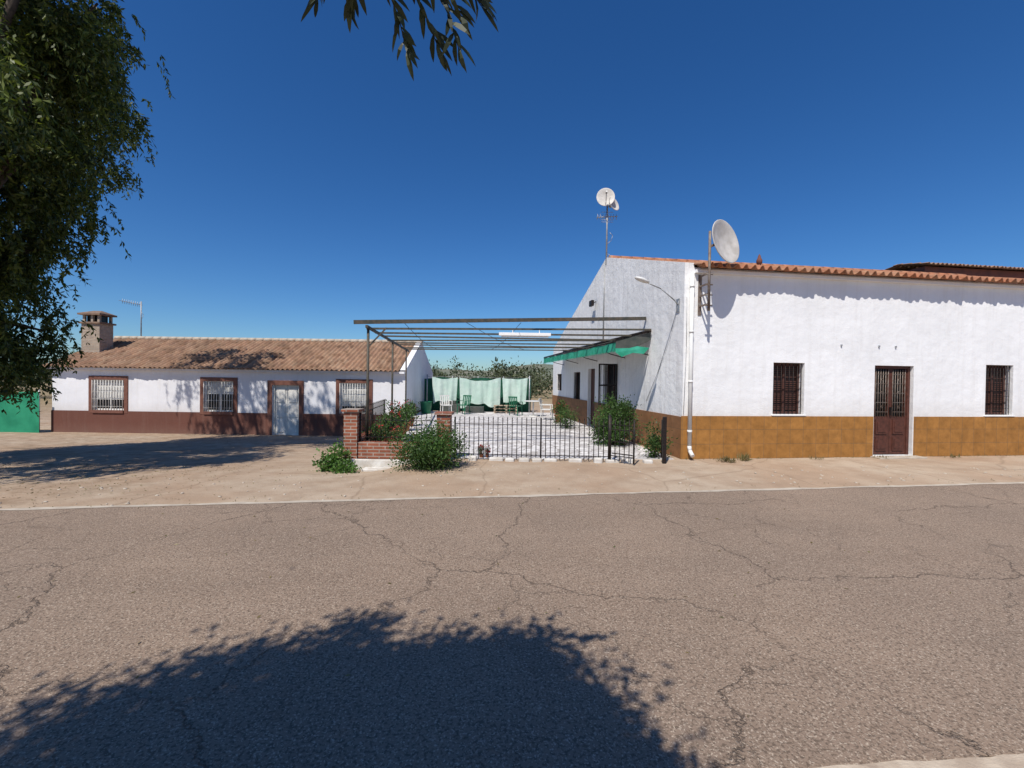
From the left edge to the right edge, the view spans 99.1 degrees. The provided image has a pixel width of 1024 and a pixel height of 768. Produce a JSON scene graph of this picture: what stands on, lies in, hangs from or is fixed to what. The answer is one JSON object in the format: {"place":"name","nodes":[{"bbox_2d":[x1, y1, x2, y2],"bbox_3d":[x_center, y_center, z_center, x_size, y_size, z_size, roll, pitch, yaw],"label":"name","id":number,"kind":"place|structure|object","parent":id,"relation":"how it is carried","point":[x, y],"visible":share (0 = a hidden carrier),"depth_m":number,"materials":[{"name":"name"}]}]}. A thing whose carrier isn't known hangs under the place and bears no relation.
{"place":"outdoors","nodes":[
{"label":"outdoors","id":0,"kind":"place"},
{"bbox_2d":[443,400,483,412],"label":"storage crates","id":1,"kind":"object","parent":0,"point":[473,409],"visible":0.76,"depth_m":21.77,"materials":[{"name":"grey plastic"}]},
{"bbox_2d":[476,444,486,457],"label":"potted plant","id":2,"kind":"object","parent":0,"point":[480,450],"visible":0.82,"depth_m":9.50,"materials":[{"name":"green plant"}]},
{"bbox_2d":[436,364,552,380],"bbox_3d":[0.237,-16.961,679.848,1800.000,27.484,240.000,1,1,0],"label":"distant hills","id":3,"kind":"structure","parent":0,"point":[550,366],"depth_m":615.26,"materials":[{"name":"green plant"}]},
{"bbox_2d":[0,484,1023,767],"bbox_3d":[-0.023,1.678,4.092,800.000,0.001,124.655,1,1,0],"label":"road","id":4,"kind":"structure","parent":0,"point":[800,654],"depth_m":2.98,"materials":[{"name":"grey asphalt"}]},
{"bbox_2d":[0,482,1023,509],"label":"road edge line","id":5,"kind":"object","parent":4,"relation":"on","point":[300,501],"visible":1,"depth_m":6.29,"materials":[{"name":"paint"}]},
{"bbox_2d":[0,380,1023,756],"bbox_3d":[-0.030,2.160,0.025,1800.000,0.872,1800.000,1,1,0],"label":"ground","id":6,"kind":"structure","parent":0,"point":[206,456],"depth_m":8.31,"materials":[{"name":"beige concrete"}]},
{"bbox_2d":[0,389,39,432],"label":"green fence","id":7,"kind":"object","parent":6,"relation":"on","point":[24,419],"visible":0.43,"depth_m":18.64,"materials":[{"name":"green metal"}]},
{"bbox_2d":[0,0,175,417],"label":"pepper tree","id":8,"kind":"object","parent":6,"relation":"on","point":[61,102],"visible":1,"depth_m":10.32,"materials":[{"name":"green plant"}]},
{"bbox_2d":[43,311,432,435],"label":"long white cottage","id":9,"kind":"structure","parent":6,"relation":"on","point":[214,385],"depth_m":19.01,"materials":[{"name":"paint"}]},
{"bbox_2d":[92,380,123,409],"bbox_3d":[-17.548,0.472,19.066,1.360,1.320,0.277,1,1,0],"label":"window","id":10,"kind":"structure","parent":9,"relation":"in","point":[108,394],"depth_m":19.13,"materials":[{"name":"white paint"}]},
{"bbox_2d":[119,299,143,335],"bbox_3d":[-19.294,-3.315,22.216,1.130,2.030,0.440,1,1,0],"label":"tv antenna","id":11,"kind":"object","parent":9,"relation":"on","point":[141,314],"visible":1,"depth_m":22.20,"materials":[{"name":"silver metal"}]},
{"bbox_2d":[203,381,232,411],"bbox_3d":[-12.749,0.539,19.066,1.280,1.320,0.277,1,1,0],"label":"window","id":12,"kind":"structure","parent":9,"relation":"in","point":[219,394],"depth_m":19.13,"materials":[{"name":"white paint"}]},
{"bbox_2d":[273,385,298,434],"bbox_3d":[-9.852,1.139,19.131,1.170,2.180,0.110,1,1,0],"label":"front door","id":13,"kind":"structure","parent":9,"relation":"in","point":[285,397],"depth_m":19.12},
{"bbox_2d":[339,383,365,412],"bbox_3d":[-6.859,0.621,19.066,1.260,1.320,0.277,1,1,0],"label":"window","id":14,"kind":"structure","parent":9,"relation":"in","point":[353,395],"depth_m":19.14,"materials":[{"name":"white paint"}]},
{"bbox_2d":[0,346,552,398],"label":"distant olive trees","id":15,"kind":"object","parent":6,"relation":"on","point":[538,383],"visible":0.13,"depth_m":41.32,"materials":[{"name":"green plant"}]},
{"bbox_2d":[312,437,351,471],"bbox_3d":[-3.679,1.532,8.934,0.767,0.896,0.893,1,1,-24],"label":"low bush","id":16,"kind":"object","parent":6,"relation":"on","point":[328,460],"visible":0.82,"depth_m":8.80,"materials":[{"name":"green plant"}]},
{"bbox_2d":[326,456,361,473],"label":"bush","id":17,"kind":"object","parent":6,"relation":"on","point":[343,467],"visible":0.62,"depth_m":8.57,"materials":[{"name":"green plant"}]},
{"bbox_2d":[342,459,405,471],"bbox_3d":[-2.675,1.804,8.932,1.900,0.470,0.379,1,1,0],"label":"white plinth step","id":18,"kind":"object","parent":6,"relation":"on","point":[368,465],"visible":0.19,"depth_m":9.02,"materials":[{"name":"white concrete"}]},
{"bbox_2d":[341,408,453,460],"bbox_3d":[-2.944,1.153,13.733,2.326,1.350,9.651,1,1,-7],"label":"brickwork","id":19,"kind":"object","parent":6,"relation":"on","point":[363,448],"visible":0.3,"depth_m":9.15,"materials":[{"name":"red brick"}]},
{"bbox_2d":[301,0,498,80],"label":"olive tree","id":20,"kind":"object","parent":6,"relation":"on","point":[408,43],"visible":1,"depth_m":1.20,"materials":[{"name":"green plant"}]},
{"bbox_2d":[383,414,472,473],"bbox_3d":[-1.570,1.347,8.406,1.614,1.612,1.419,1,1,27],"label":"round shrub","id":21,"kind":"object","parent":6,"relation":"on","point":[432,450],"visible":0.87,"depth_m":8.22,"materials":[{"name":"green plant"}]},
{"bbox_2d":[2,464,950,716],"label":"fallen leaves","id":22,"kind":"object","parent":6,"relation":"on","point":[189,503],"visible":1,"depth_m":6.98,"materials":[{"name":"brown plant"}]},
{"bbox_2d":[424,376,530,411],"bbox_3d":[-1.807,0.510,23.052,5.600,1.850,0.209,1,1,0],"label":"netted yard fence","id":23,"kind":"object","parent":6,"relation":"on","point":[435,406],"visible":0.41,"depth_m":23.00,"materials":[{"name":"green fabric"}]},
{"bbox_2d":[357,399,608,460],"bbox_3d":[-1.835,1.041,10.128,7.371,1.050,3.069,1,1,36],"label":"iron fence","id":24,"kind":"object","parent":6,"relation":"on","point":[381,408],"visible":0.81,"depth_m":9.25,"materials":[{"name":"black metal"}]},
{"bbox_2d":[0,463,1014,507],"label":"loose stones","id":25,"kind":"object","parent":6,"relation":"on","point":[491,489],"visible":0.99,"depth_m":7.46,"materials":[{"name":"stone"}]},
{"bbox_2d":[11,452,1021,506],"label":"dry weeds","id":26,"kind":"object","parent":6,"relation":"on","point":[743,457],"visible":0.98,"depth_m":9.53,"materials":[{"name":"plant"}]},
{"bbox_2d":[468,455,652,463],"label":"edging stones","id":27,"kind":"object","parent":6,"relation":"on","point":[595,459],"visible":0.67,"depth_m":9.15,"materials":[{"name":"white stone"}]},
{"bbox_2d":[546,404,580,428],"bbox_3d":[1.901,1.276,15.566,1.055,1.184,1.368,1,1,26],"label":"tall shrub","id":28,"kind":"object","parent":6,"relation":"on","point":[566,414],"visible":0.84,"depth_m":15.44,"materials":[{"name":"green plant"}]},
{"bbox_2d":[587,391,643,446],"bbox_3d":[2.754,1.034,11.659,1.439,1.766,1.607,1,1,-24],"label":"tall shrub","id":29,"kind":"object","parent":6,"relation":"on","point":[622,410],"visible":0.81,"depth_m":11.44,"materials":[{"name":"green plant"}]},
{"bbox_2d":[608,415,666,463],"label":"iron gate","id":30,"kind":"structure","parent":6,"relation":"on","point":[663,435],"depth_m":9.11,"materials":[{"name":"black metal"}]},
{"bbox_2d":[632,419,677,458],"bbox_3d":[3.171,1.272,9.849,0.932,1.079,0.807,1,1,0],"label":"tall shrub","id":31,"kind":"object","parent":6,"relation":"on","point":[656,443],"visible":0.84,"depth_m":9.79,"materials":[{"name":"green plant"}]},
{"bbox_2d":[552,255,1023,458],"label":"white farmhouse with ochre base","id":32,"kind":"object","parent":6,"relation":"on","point":[763,360],"visible":0.96,"depth_m":10.34,"materials":[{"name":"paint"}]},
{"bbox_2d":[589,300,595,306],"bbox_3d":[2.916,-2.893,15.699,0.222,0.200,0.300,1,1,-8],"label":"floodlight","id":33,"kind":"object","parent":32,"relation":"attached to","point":[591,303],"visible":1,"depth_m":15.55,"materials":[{"name":"black metal"}]},
{"bbox_2d":[544,331,650,364],"bbox_3d":[2.520,-1.113,15.655,0.990,0.730,9.030,1,1,-8],"label":"green awning","id":34,"kind":"object","parent":32,"relation":"attached to","point":[621,346],"visible":1,"depth_m":11.75,"materials":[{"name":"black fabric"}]},
{"bbox_2d":[596,188,618,264],"bbox_3d":[3.205,-5.282,14.523,0.795,2.571,0.672,1,1,0],"label":"rooftop antenna mast","id":35,"kind":"object","parent":32,"relation":"on","point":[605,197],"visible":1,"depth_m":14.63,"materials":[{"name":"metal"}]},
{"bbox_2d":[635,276,679,312],"bbox_3d":[3.241,-1.986,9.687,1.215,0.695,0.189,1,1,-21],"label":"wall street lamp","id":36,"kind":"object","parent":32,"relation":"attached to","point":[642,279],"visible":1,"depth_m":9.68,"materials":[{"name":"grey metal"}]},
{"bbox_2d":[698,219,738,315],"bbox_3d":[4.508,-2.508,9.392,0.876,1.982,0.727,1,1,-8],"label":"satellite dish","id":37,"kind":"object","parent":32,"relation":"attached to","point":[725,241],"visible":1,"depth_m":9.35,"materials":[{"name":"metal"}]},
{"bbox_2d":[756,254,761,264],"bbox_3d":[5.760,-2.819,10.176,0.130,0.420,0.130,1,1,-8],"label":"roof vent","id":38,"kind":"object","parent":32,"relation":"on","point":[759,260],"visible":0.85,"depth_m":10.14,"materials":[{"name":"orange ceramic"}]},
{"bbox_2d":[773,363,801,413],"bbox_3d":[6.343,0.105,10.180,0.790,1.190,0.196,1,1,-8],"label":"window","id":39,"kind":"structure","parent":32,"relation":"in","point":[786,382],"depth_m":10.21,"materials":[{"name":"brown wood"}]},
{"bbox_2d":[873,366,909,454],"bbox_3d":[9.076,0.633,10.559,1.060,2.140,0.180,1,1,-8],"label":"entrance door","id":40,"kind":"structure","parent":32,"relation":"in","point":[892,383],"depth_m":10.52,"materials":[{"name":"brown wood"}]},
{"bbox_2d":[985,365,1009,414],"bbox_3d":[12.028,0.150,10.938,0.800,1.240,0.196,1,1,-8],"label":"window","id":41,"kind":"structure","parent":32,"relation":"in","point":[995,392],"depth_m":10.97,"materials":[{"name":"brown wood"}]},
{"bbox_2d":[816,753,1023,767],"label":"roadside kerb","id":42,"kind":"structure","parent":6,"relation":"on","point":[1008,761],"depth_m":1.96,"materials":[{"name":"concrete"}]},
{"bbox_2d":[885,262,1023,283],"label":"neighbouring barn","id":43,"kind":"structure","parent":6,"relation":"on","point":[988,271],"depth_m":18.87,"materials":[{"name":"tile"}]},
{"bbox_2d":[1,0,1023,370],"label":"sky","id":44,"kind":"structure","parent":0,"point":[302,183],"materials":[{"name":"blue"}]},
{"bbox_2d":[360,411,673,459],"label":"courtyard terrace","id":45,"kind":"structure","parent":0,"point":[639,454],"depth_m":12.81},
{"bbox_2d":[362,419,393,440],"bbox_3d":[-3.057,1.158,9.787,0.756,0.806,0.653,1,1,0],"label":"potted plant","id":46,"kind":"object","parent":45,"relation":"on","point":[377,433],"visible":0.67,"depth_m":9.76,"materials":[{"name":"green plant"}]},
{"bbox_2d":[371,410,403,440],"bbox_3d":[-2.992,1.096,10.594,0.689,0.913,0.841,1,1,44],"label":"potted plant","id":47,"kind":"object","parent":45,"relation":"on","point":[391,425],"visible":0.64,"depth_m":10.59,"materials":[{"name":"green plant"}]},
{"bbox_2d":[386,426,407,440],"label":"potted plant","id":48,"kind":"object","parent":45,"relation":"on","point":[398,435],"visible":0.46,"depth_m":10.08,"materials":[{"name":"green plant"}]},
{"bbox_2d":[378,399,417,439],"bbox_3d":[-3.087,0.966,11.686,1.127,1.146,0.798,1,1,0],"label":"potted plant","id":49,"kind":"object","parent":45,"relation":"on","point":[399,413],"visible":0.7,"depth_m":11.60,"materials":[{"name":"green plant"}]},
{"bbox_2d":[394,402,415,432],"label":"potted plant","id":50,"kind":"object","parent":45,"relation":"on","point":[404,416],"visible":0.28,"depth_m":12.60,"materials":[{"name":"green plant"}]},
{"bbox_2d":[395,400,416,430],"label":"potted plant","id":51,"kind":"object","parent":45,"relation":"on","point":[410,416],"visible":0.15,"depth_m":13.96,"materials":[{"name":"green plant"}]},
{"bbox_2d":[403,398,419,426],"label":"potted plant","id":52,"kind":"object","parent":45,"relation":"on","point":[412,403],"visible":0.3,"depth_m":15.36,"materials":[{"name":"green plant"}]},
{"bbox_2d":[420,401,431,413],"bbox_3d":[-4.116,1.126,20.915,0.600,0.580,0.600,1,1,0],"label":"plastic barrel","id":53,"kind":"object","parent":45,"relation":"on","point":[425,407],"visible":0.95,"depth_m":20.71,"materials":[{"name":"green plastic"}]},
{"bbox_2d":[439,395,451,410],"bbox_3d":[-3.129,0.984,20.649,0.520,0.901,0.552,1,1,-23],"label":"garden chair","id":54,"kind":"object","parent":45,"relation":"on","point":[442,405],"visible":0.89,"depth_m":20.80,"materials":[{"name":"white paint"}]},
{"bbox_2d":[457,395,471,414],"bbox_3d":[-2.295,0.992,20.948,0.520,0.901,0.552,1,1,29],"label":"garden chair","id":55,"kind":"object","parent":45,"relation":"on","point":[464,402],"visible":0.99,"depth_m":21.06,"materials":[{"name":"green plastic"}]},
{"bbox_2d":[426,374,529,412],"bbox_3d":[-1.732,0.494,22.389,5.310,1.900,0.123,1,1,0],"label":"clothesline","id":56,"kind":"object","parent":45,"relation":"on","point":[487,393],"visible":0.94,"depth_m":22.38,"materials":[{"name":"green fabric"}]},
{"bbox_2d":[484,445,490,456],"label":"potted plant","id":57,"kind":"object","parent":45,"relation":"on","point":[487,451],"visible":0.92,"depth_m":9.51,"materials":[{"name":"green plant"}]},
{"bbox_2d":[353,317,650,440],"bbox_3d":[-0.466,-0.157,14.508,7.220,3.422,9.079,1,1,-7],"label":"pergola frame","id":58,"kind":"object","parent":45,"relation":"on","point":[539,336],"visible":0.96,"depth_m":11.42,"materials":[{"name":"metal"}]},
{"bbox_2d":[493,405,516,413],"bbox_3d":[-0.318,1.270,21.916,1.200,0.400,0.600,1,1,0],"label":"wooden pallet stack","id":59,"kind":"object","parent":45,"relation":"on","point":[495,408],"visible":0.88,"depth_m":21.71,"materials":[{"name":"brown wood"}]},
{"bbox_2d":[508,396,522,415],"bbox_3d":[0.166,1.030,20.580,0.520,0.901,0.552,1,1,31],"label":"garden chair","id":60,"kind":"object","parent":45,"relation":"on","point":[513,401],"visible":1,"depth_m":20.41,"materials":[{"name":"green plastic"}]},
{"bbox_2d":[524,400,542,416],"bbox_3d":[0.984,1.137,20.215,0.900,0.718,0.900,1,1,0],"label":"round table","id":61,"kind":"object","parent":45,"relation":"on","point":[533,415],"visible":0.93,"depth_m":20.18,"materials":[{"name":"white paint"}]},
{"bbox_2d":[539,398,552,418],"bbox_3d":[1.448,1.071,18.624,0.552,0.901,0.520,1,1,16],"label":"garden chair","id":62,"kind":"object","parent":45,"relation":"on","point":[541,404],"visible":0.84,"depth_m":18.66,"materials":[{"name":"white paint"}]},
{"bbox_2d":[551,399,569,422],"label":"potted plant","id":63,"kind":"object","parent":45,"relation":"on","point":[559,407],"visible":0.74,"depth_m":17.41,"materials":[{"name":"green plant"}]}
]}

